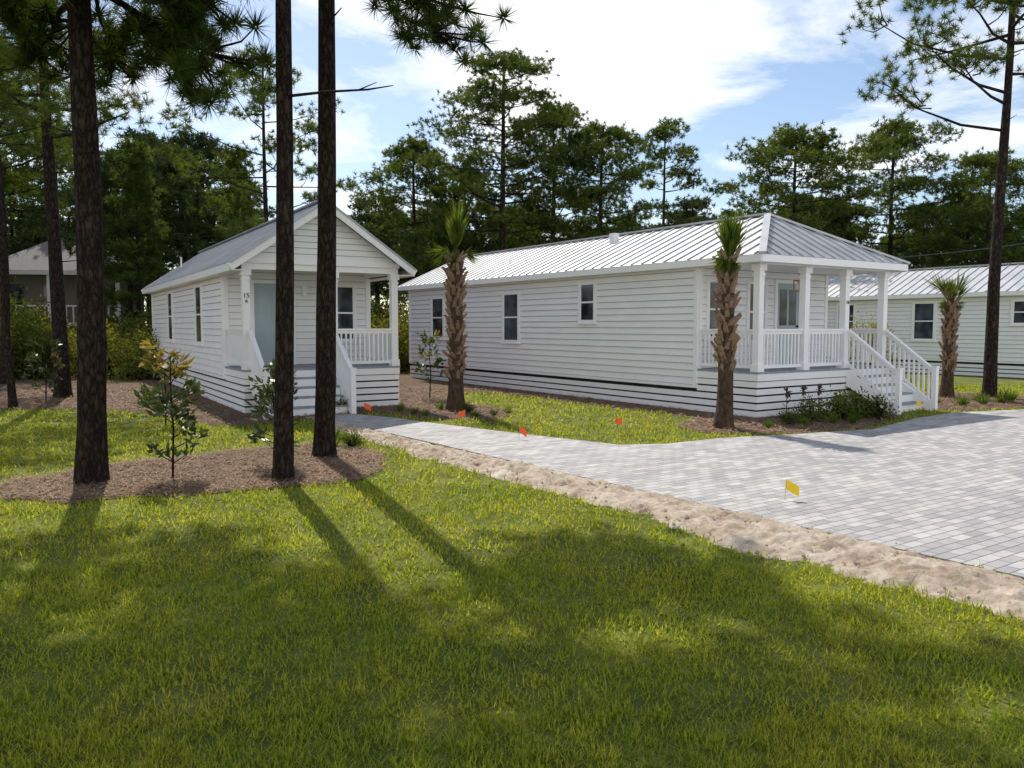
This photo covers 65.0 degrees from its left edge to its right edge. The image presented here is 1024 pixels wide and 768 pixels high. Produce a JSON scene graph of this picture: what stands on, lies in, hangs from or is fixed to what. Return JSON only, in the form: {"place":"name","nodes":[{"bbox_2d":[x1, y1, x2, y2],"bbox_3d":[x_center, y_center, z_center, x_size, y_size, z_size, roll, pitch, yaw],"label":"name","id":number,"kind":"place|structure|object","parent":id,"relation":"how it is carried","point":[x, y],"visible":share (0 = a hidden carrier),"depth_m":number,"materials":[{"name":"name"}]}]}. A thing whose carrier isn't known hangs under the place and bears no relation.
{"place":"outdoors","nodes":[
{"label":"outdoors","id":0,"kind":"place"},
{"bbox_2d":[0,370,898,433],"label":"pine straw bed ground","id":1,"kind":"structure","parent":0,"point":[405,379],"depth_m":19.79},
{"bbox_2d":[0,33,74,331],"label":"pine tree","id":2,"kind":"object","parent":1,"relation":"on","point":[10,188],"visible":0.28,"depth_m":32.87,"materials":[{"name":"green plant"}]},
{"bbox_2d":[21,336,64,402],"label":"magnolia sapling","id":3,"kind":"object","parent":1,"relation":"on","point":[31,357],"visible":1,"depth_m":20.61,"materials":[{"name":"green plant"}]},
{"bbox_2d":[0,18,101,383],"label":"pine tree","id":4,"kind":"object","parent":1,"relation":"on","point":[10,166],"visible":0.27,"depth_m":27.19,"materials":[{"name":"green plant"}]},
{"bbox_2d":[0,0,112,407],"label":"pine tree","id":5,"kind":"object","parent":1,"relation":"on","point":[7,345],"visible":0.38,"depth_m":19.02,"materials":[{"name":"green plant"}]},
{"bbox_2d":[0,0,168,397],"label":"pine tree","id":6,"kind":"object","parent":1,"relation":"on","point":[63,388],"visible":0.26,"depth_m":22.03,"materials":[{"name":"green plant"}]},
{"bbox_2d":[102,136,173,333],"bbox_3d":[-17.545,-6.087,37.388,4.808,10.917,5.122,0,4,0],"label":"pine tree","id":7,"kind":"object","parent":1,"relation":"on","point":[136,183],"visible":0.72,"depth_m":37.21,"materials":[{"name":"green plant"}]},
{"bbox_2d":[147,39,357,236],"bbox_3d":[-10.797,-7.370,34.818,8.106,13.849,8.356,0,4,0],"label":"pine tree","id":8,"kind":"object","parent":1,"relation":"on","point":[261,95],"visible":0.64,"depth_m":33.52,"materials":[{"name":"green plant"}]},
{"bbox_2d":[141,200,416,419],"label":"white cottage","id":9,"kind":"structure","parent":1,"relation":"on","point":[214,309],"depth_m":19.92,"materials":[{"name":"paint"}]},
{"bbox_2d":[168,287,352,341],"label":"windows","id":10,"kind":"structure","parent":9,"relation":"in","point":[344,294],"depth_m":21.29,"materials":[{"name":"black glass"}]},
{"bbox_2d":[254,283,275,364],"bbox_3d":[-6.017,-1.504,20.283,0.940,2.050,0.090,-3,5,-31],"label":"door","id":11,"kind":"structure","parent":9,"relation":"in","point":[264,293],"depth_m":20.17,"materials":[{"name":"teal paint"}]},
{"bbox_2d":[336,396,348,409],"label":"shrub","id":12,"kind":"object","parent":1,"relation":"on","point":[340,402],"visible":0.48,"depth_m":18.26,"materials":[{"name":"green plant"}]},
{"bbox_2d":[364,403,370,410],"bbox_3d":[-3.272,0.533,18.203,0.163,0.220,0.026,0,4,-5],"label":"marker flag","id":13,"kind":"object","parent":1,"relation":"on","point":[367,406],"visible":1,"depth_m":18.20,"materials":[{"name":"plastic"}]},
{"bbox_2d":[394,401,405,410],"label":"ornamental grass plant","id":14,"kind":"object","parent":1,"relation":"on","point":[401,407],"visible":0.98,"depth_m":18.68,"materials":[{"name":"green plant"}]},
{"bbox_2d":[407,407,420,413],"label":"ornamental grass plant","id":15,"kind":"object","parent":1,"relation":"on","point":[413,411],"visible":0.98,"depth_m":18.06,"materials":[{"name":"green plant"}]},
{"bbox_2d":[420,408,431,415],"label":"ornamental grass plant","id":16,"kind":"object","parent":1,"relation":"on","point":[423,413],"visible":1,"depth_m":17.67,"materials":[{"name":"green plant"}]},
{"bbox_2d":[412,329,446,397],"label":"magnolia sapling","id":17,"kind":"object","parent":1,"relation":"on","point":[437,361],"visible":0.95,"depth_m":21.86,"materials":[{"name":"green plant"}]},
{"bbox_2d":[434,401,445,409],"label":"ornamental grass plant","id":18,"kind":"object","parent":1,"relation":"on","point":[441,406],"visible":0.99,"depth_m":18.95,"materials":[{"name":"green plant"}]},
{"bbox_2d":[430,197,481,410],"bbox_3d":[-1.362,-1.849,18.548,1.361,5.091,1.238,0,4,0],"label":"palm tree","id":19,"kind":"object","parent":1,"relation":"on","point":[456,355],"visible":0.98,"depth_m":18.61,"materials":[{"name":"brown plant"}]},
{"bbox_2d":[458,402,476,412],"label":"shrub","id":20,"kind":"object","parent":1,"relation":"on","point":[468,407],"visible":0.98,"depth_m":18.23,"materials":[{"name":"green plant"}]},
{"bbox_2d":[469,410,481,417],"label":"ornamental grass plant","id":21,"kind":"object","parent":1,"relation":"on","point":[474,414],"visible":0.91,"depth_m":17.37,"materials":[{"name":"green plant"}]},
{"bbox_2d":[489,408,500,415],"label":"ornamental grass plant","id":22,"kind":"object","parent":1,"relation":"on","point":[493,412],"visible":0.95,"depth_m":17.66,"materials":[{"name":"green plant"}]},
{"bbox_2d":[502,406,513,412],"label":"ornamental grass plant","id":23,"kind":"object","parent":1,"relation":"on","point":[507,410],"visible":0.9,"depth_m":18.28,"materials":[{"name":"green plant"}]},
{"bbox_2d":[0,384,1023,504],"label":"pine straw litter","id":24,"kind":"object","parent":1,"relation":"on","point":[218,485],"visible":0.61,"depth_m":11.44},
{"bbox_2d":[708,207,751,428],"bbox_3d":[4.167,-1.266,15.509,0.845,4.369,1.120,2,5,24],"label":"palm tree","id":25,"kind":"object","parent":1,"relation":"on","point":[727,268],"visible":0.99,"depth_m":15.45,"materials":[{"name":"brown plant"}]},
{"bbox_2d":[761,418,775,427],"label":"ornamental grass plant","id":26,"kind":"object","parent":1,"relation":"on","point":[767,423],"visible":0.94,"depth_m":15.69,"materials":[{"name":"green plant"}]},
{"bbox_2d":[783,387,792,410],"bbox_3d":[5.752,0.399,16.806,0.258,0.760,0.084,-2,4,-20],"label":"garden flower stake","id":27,"kind":"object","parent":1,"relation":"on","point":[787,394],"visible":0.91,"depth_m":16.79,"materials":[{"name":"black paint"}]},
{"bbox_2d":[776,407,803,424],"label":"shrub","id":28,"kind":"object","parent":1,"relation":"on","point":[786,417],"visible":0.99,"depth_m":16.22,"materials":[{"name":"green plant"}]},
{"bbox_2d":[801,385,807,407],"bbox_3d":[6.214,0.381,17.109,0.283,0.752,0.086,-2,4,-20],"label":"garden flower stake","id":29,"kind":"object","parent":1,"relation":"on","point":[803,392],"visible":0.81,"depth_m":17.09,"materials":[{"name":"black paint"}]},
{"bbox_2d":[796,414,815,425],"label":"ornamental grass plant","id":30,"kind":"object","parent":1,"relation":"on","point":[803,421],"visible":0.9,"depth_m":15.98,"materials":[{"name":"green plant"}]},
{"bbox_2d":[792,395,831,421],"bbox_3d":[6.182,0.522,16.689,0.758,0.603,0.863,3,5,33],"label":"shrub","id":31,"kind":"object","parent":1,"relation":"on","point":[810,414],"visible":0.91,"depth_m":16.66,"materials":[{"name":"green plant"}]},
{"bbox_2d":[816,383,824,407],"bbox_3d":[6.675,0.350,17.412,0.270,0.770,0.084,-2,4,-20],"label":"garden flower stake","id":32,"kind":"object","parent":1,"relation":"on","point":[819,389],"visible":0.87,"depth_m":17.38,"materials":[{"name":"black paint"}]},
{"bbox_2d":[823,412,841,423],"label":"ornamental grass plant","id":33,"kind":"object","parent":1,"relation":"on","point":[831,419],"visible":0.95,"depth_m":16.27,"materials":[{"name":"green plant"}]},
{"bbox_2d":[814,390,862,420],"bbox_3d":[6.859,0.461,17.090,0.984,0.716,0.985,0,4,0],"label":"shrub","id":34,"kind":"object","parent":1,"relation":"on","point":[838,407],"visible":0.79,"depth_m":17.02,"materials":[{"name":"green plant"}]},
{"bbox_2d":[825,385,877,419],"bbox_3d":[7.384,0.390,17.434,1.169,0.778,0.982,4,6,44],"label":"shrub","id":35,"kind":"object","parent":1,"relation":"on","point":[858,397],"visible":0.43,"depth_m":17.31,"materials":[{"name":"green plant"}]},
{"bbox_2d":[847,414,857,423],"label":"ornamental grass plant","id":36,"kind":"object","parent":1,"relation":"on","point":[851,420],"visible":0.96,"depth_m":16.28,"materials":[{"name":"green plant"}]},
{"bbox_2d":[845,408,865,419],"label":"ornamental grass plant","id":37,"kind":"object","parent":1,"relation":"on","point":[856,412],"visible":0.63,"depth_m":16.86,"materials":[{"name":"green plant"}]},
{"bbox_2d":[853,393,901,420],"bbox_3d":[7.791,0.491,17.078,0.802,0.626,0.950,-4,6,-43],"label":"shrub","id":38,"kind":"object","parent":1,"relation":"on","point":[874,413],"visible":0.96,"depth_m":17.03,"materials":[{"name":"green plant"}]},
{"bbox_2d":[0,373,1023,767],"bbox_3d":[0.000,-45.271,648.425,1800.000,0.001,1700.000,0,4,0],"label":"ground","id":39,"kind":"structure","parent":0,"point":[618,555],"depth_m":5.25,"materials":[{"name":"plant"}]},
{"bbox_2d":[137,348,185,422],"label":"magnolia sapling","id":40,"kind":"object","parent":39,"relation":"on","point":[172,353],"visible":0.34,"depth_m":15.94,"materials":[{"name":"green plant"}]},
{"bbox_2d":[0,444,385,502],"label":"mulch island bed","id":41,"kind":"object","parent":39,"relation":"on","point":[264,481],"visible":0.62,"depth_m":10.53,"materials":[{"name":"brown wood"}]},
{"bbox_2d":[0,0,283,485],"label":"pine tree","id":42,"kind":"object","parent":41,"relation":"on","point":[177,35],"visible":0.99,"depth_m":9.96,"materials":[{"name":"green plant"}]},
{"bbox_2d":[133,338,212,478],"bbox_3d":[-4.366,0.325,10.382,0.973,1.844,0.877,4,6,43],"label":"magnolia sapling","id":43,"kind":"object","parent":41,"relation":"on","point":[172,409],"visible":1,"depth_m":10.35,"materials":[{"name":"green plant"}]},
{"bbox_2d":[245,358,299,452],"bbox_3d":[-3.372,0.405,11.253,0.882,1.557,0.809,0,4,0],"label":"magnolia sapling","id":44,"kind":"object","parent":41,"relation":"on","point":[260,411],"visible":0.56,"depth_m":11.19,"materials":[{"name":"green plant"}]},
{"bbox_2d":[271,0,294,481],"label":"pine tree","id":45,"kind":"object","parent":41,"relation":"on","point":[283,452],"visible":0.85,"depth_m":10.15,"materials":[{"name":"brown plant"}]},
{"bbox_2d":[287,82,392,97],"bbox_3d":[-2.141,-3.682,10.048,1.323,0.223,0.113,0,4,-1],"label":"dead pine branch","id":46,"kind":"object","parent":45,"relation":"attached to","point":[318,92],"visible":1,"depth_m":10.01,"materials":[{"name":"brown wood"}]},
{"bbox_2d":[312,426,342,445],"bbox_3d":[-3.019,0.852,13.330,0.679,0.362,0.578,4,6,42],"label":"ornamental grass plant","id":47,"kind":"object","parent":41,"relation":"on","point":[337,433],"visible":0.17,"depth_m":13.33,"materials":[{"name":"green plant"}]},
{"bbox_2d":[337,426,367,447],"bbox_3d":[-2.627,0.885,13.085,0.490,0.375,0.485,3,5,38],"label":"shrub","id":48,"kind":"object","parent":41,"relation":"on","point":[349,440],"visible":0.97,"depth_m":13.08,"materials":[{"name":"green plant"}]},
{"bbox_2d":[311,0,518,458],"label":"pine tree","id":49,"kind":"object","parent":41,"relation":"on","point":[434,21],"visible":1,"depth_m":11.82,"materials":[{"name":"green plant"}]},
{"bbox_2d":[0,276,411,381],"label":"understory shrubs","id":50,"kind":"object","parent":39,"relation":"on","point":[124,350],"visible":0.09,"depth_m":30.49,"materials":[{"name":"green plant"}]},
{"bbox_2d":[201,140,262,246],"bbox_3d":[-13.304,-6.376,39.677,4.991,11.162,5.174,0,4,0],"label":"pine tree","id":51,"kind":"object","parent":39,"relation":"on","point":[234,207],"visible":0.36,"depth_m":39.06,"materials":[{"name":"green plant"}]},
{"bbox_2d":[254,370,298,408],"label":"magnolia sapling","id":52,"kind":"object","parent":39,"relation":"on","point":[295,391],"visible":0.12,"depth_m":16.50,"materials":[{"name":"green plant"}]},
{"bbox_2d":[458,410,465,424],"bbox_3d":[-1.002,0.670,16.109,0.153,0.320,0.026,2,4,21],"label":"marker flag","id":53,"kind":"object","parent":39,"relation":"on","point":[461,413],"visible":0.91,"depth_m":16.10,"materials":[{"name":"plastic"}]},
{"bbox_2d":[615,418,621,424],"bbox_3d":[1.948,0.772,14.710,0.143,0.320,0.026,0,4,-4],"label":"marker flag","id":54,"kind":"object","parent":39,"relation":"on","point":[618,421],"visible":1,"depth_m":14.71,"materials":[{"name":"plastic"}]},
{"bbox_2d":[398,213,939,417],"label":"long white cottage","id":55,"kind":"structure","parent":39,"relation":"on","point":[627,317],"depth_m":20.03,"materials":[{"name":"paint"}]},
{"bbox_2d":[433,282,796,339],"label":"windows","id":56,"kind":"structure","parent":55,"relation":"in","point":[510,301],"depth_m":21.81,"materials":[{"name":"black glass"}]},
{"bbox_2d":[777,283,798,364],"bbox_3d":[6.967,-1.505,20.302,0.850,2.050,0.090,-3,5,-34],"label":"door","id":57,"kind":"structure","parent":55,"relation":"in","point":[788,287],"depth_m":20.29,"materials":[{"name":"white paint"}]},
{"bbox_2d":[335,421,1023,619],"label":"sand path edge","id":58,"kind":"object","parent":39,"relation":"on","point":[906,568],"visible":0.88,"depth_m":7.40,"materials":[{"name":"sand"}]},
{"bbox_2d":[340,421,1023,611],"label":"sand clods","id":59,"kind":"object","parent":39,"relation":"on","point":[810,549],"visible":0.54,"depth_m":8.02,"materials":[{"name":"sand"}]},
{"bbox_2d":[849,308,902,370],"bbox_3d":[13.535,-1.533,30.416,2.454,2.751,2.227,0,4,0],"label":"yellow green shrub","id":60,"kind":"object","parent":39,"relation":"on","point":[875,327],"visible":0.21,"depth_m":30.27,"materials":[{"name":"green plant"}]},
{"bbox_2d":[826,262,1023,378],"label":"neighbor white cottage","id":61,"kind":"structure","parent":39,"relation":"on","point":[914,313],"depth_m":33.14,"materials":[{"name":"paint"}]},
{"bbox_2d":[838,301,1023,338],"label":"windows","id":62,"kind":"structure","parent":61,"relation":"in","point":[923,312],"depth_m":33.31,"materials":[{"name":"black glass"}]},
{"bbox_2d":[837,0,1023,397],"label":"pine tree","id":63,"kind":"object","parent":39,"relation":"on","point":[990,365],"visible":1,"depth_m":21.96,"materials":[{"name":"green plant"}]},
{"bbox_2d":[0,0,1023,322],"label":"sky","id":64,"kind":"structure","parent":0,"point":[733,70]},
{"bbox_2d":[305,409,1023,579],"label":"paver driveway","id":65,"kind":"structure","parent":0,"point":[947,487],"depth_m":10.76,"materials":[{"name":"grey stone"}]},
{"bbox_2d":[519,426,526,436],"bbox_3d":[0.186,0.841,13.828,0.143,0.241,0.026,2,5,25],"label":"marker flag","id":66,"kind":"object","parent":65,"relation":"on","point":[522,430],"visible":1,"depth_m":13.82,"materials":[{"name":"plastic"}]},
{"bbox_2d":[785,479,798,495],"bbox_3d":[3.151,1.196,9.040,0.153,0.240,0.026,2,5,24],"label":"marker flag","id":67,"kind":"object","parent":65,"relation":"on","point":[791,487],"visible":1,"depth_m":9.04,"materials":[{"name":"plastic"}]},
{"bbox_2d":[897,243,1023,257],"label":"utility wire","id":68,"kind":"object","parent":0,"point":[953,252],"visible":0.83,"depth_m":22.53,"materials":[{"name":"black paint"}]},
{"bbox_2d":[924,392,1023,409],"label":"mulch bed ground","id":69,"kind":"structure","parent":0,"point":[964,407],"depth_m":20.27,"materials":[{"name":"brown wood"}]},
{"bbox_2d":[922,271,975,397],"bbox_3d":[12.034,-1.422,22.259,1.340,3.700,1.020,0,4,0],"label":"palm tree","id":70,"kind":"object","parent":69,"relation":"on","point":[950,307],"visible":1,"depth_m":22.17,"materials":[{"name":"brown plant"}]},
{"bbox_2d":[952,394,974,405],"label":"ornamental grass plant","id":71,"kind":"object","parent":69,"relation":"on","point":[961,400],"visible":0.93,"depth_m":19.94,"materials":[{"name":"green plant"}]},
{"bbox_2d":[970,393,985,401],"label":"ornamental grass plant","id":72,"kind":"object","parent":69,"relation":"on","point":[975,399],"visible":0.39,"depth_m":20.96,"materials":[{"name":"green plant"}]},
{"bbox_2d":[976,391,991,404],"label":"ornamental grass plant","id":73,"kind":"object","parent":69,"relation":"on","point":[984,400],"visible":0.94,"depth_m":20.22,"materials":[{"name":"green plant"}]},
{"bbox_2d":[990,390,1012,402],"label":"ornamental grass plant","id":74,"kind":"object","parent":69,"relation":"on","point":[999,399],"visible":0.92,"depth_m":20.62,"materials":[{"name":"green plant"}]},
{"bbox_2d":[1003,389,1021,401],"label":"ornamental grass plant","id":75,"kind":"object","parent":69,"relation":"on","point":[1013,397],"visible":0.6,"depth_m":20.93,"materials":[{"name":"green plant"}]},
{"label":"forest floor ground","id":76,"kind":"structure","parent":0,"visible":0},
{"bbox_2d":[0,238,145,336],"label":"tan house","id":77,"kind":"structure","parent":76,"relation":"on","point":[29,268],"depth_m":43.18,"materials":[{"name":"paint"}]},
{"bbox_2d":[346,130,479,279],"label":"pine tree","id":78,"kind":"object","parent":76,"relation":"on","point":[413,151],"visible":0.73,"depth_m":46.09,"materials":[{"name":"green plant"}]},
{"bbox_2d":[405,47,588,249],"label":"pine tree","id":79,"kind":"object","parent":76,"relation":"on","point":[510,62],"visible":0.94,"depth_m":42.99,"materials":[{"name":"green plant"}]},
{"bbox_2d":[0,123,1023,324],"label":"distant forest","id":80,"kind":"object","parent":76,"relation":"on","point":[187,234],"visible":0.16,"depth_m":48.80,"materials":[{"name":"green plant"}]},
{"bbox_2d":[476,100,634,248],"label":"pine tree","id":81,"kind":"object","parent":76,"relation":"on","point":[524,238],"visible":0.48,"depth_m":45.33,"materials":[{"name":"green plant"}]},
{"bbox_2d":[538,118,671,242],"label":"pine tree","id":82,"kind":"object","parent":76,"relation":"on","point":[610,137],"visible":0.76,"depth_m":43.96,"materials":[{"name":"green plant"}]},
{"bbox_2d":[626,115,706,225],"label":"pine tree","id":83,"kind":"object","parent":76,"relation":"on","point":[666,128],"visible":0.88,"depth_m":46.53,"materials":[{"name":"green plant"}]},
{"bbox_2d":[702,120,887,229],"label":"pine tree","id":84,"kind":"object","parent":76,"relation":"on","point":[812,154],"visible":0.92,"depth_m":43.31,"materials":[{"name":"green plant"}]},
{"bbox_2d":[810,115,975,255],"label":"pine tree","id":85,"kind":"object","parent":76,"relation":"on","point":[905,141],"visible":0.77,"depth_m":45.88,"materials":[{"name":"green plant"}]},
{"bbox_2d":[898,144,1023,265],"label":"pine tree","id":86,"kind":"object","parent":76,"relation":"on","point":[985,164],"visible":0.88,"depth_m":43.37,"materials":[{"name":"green plant"}]}
]}

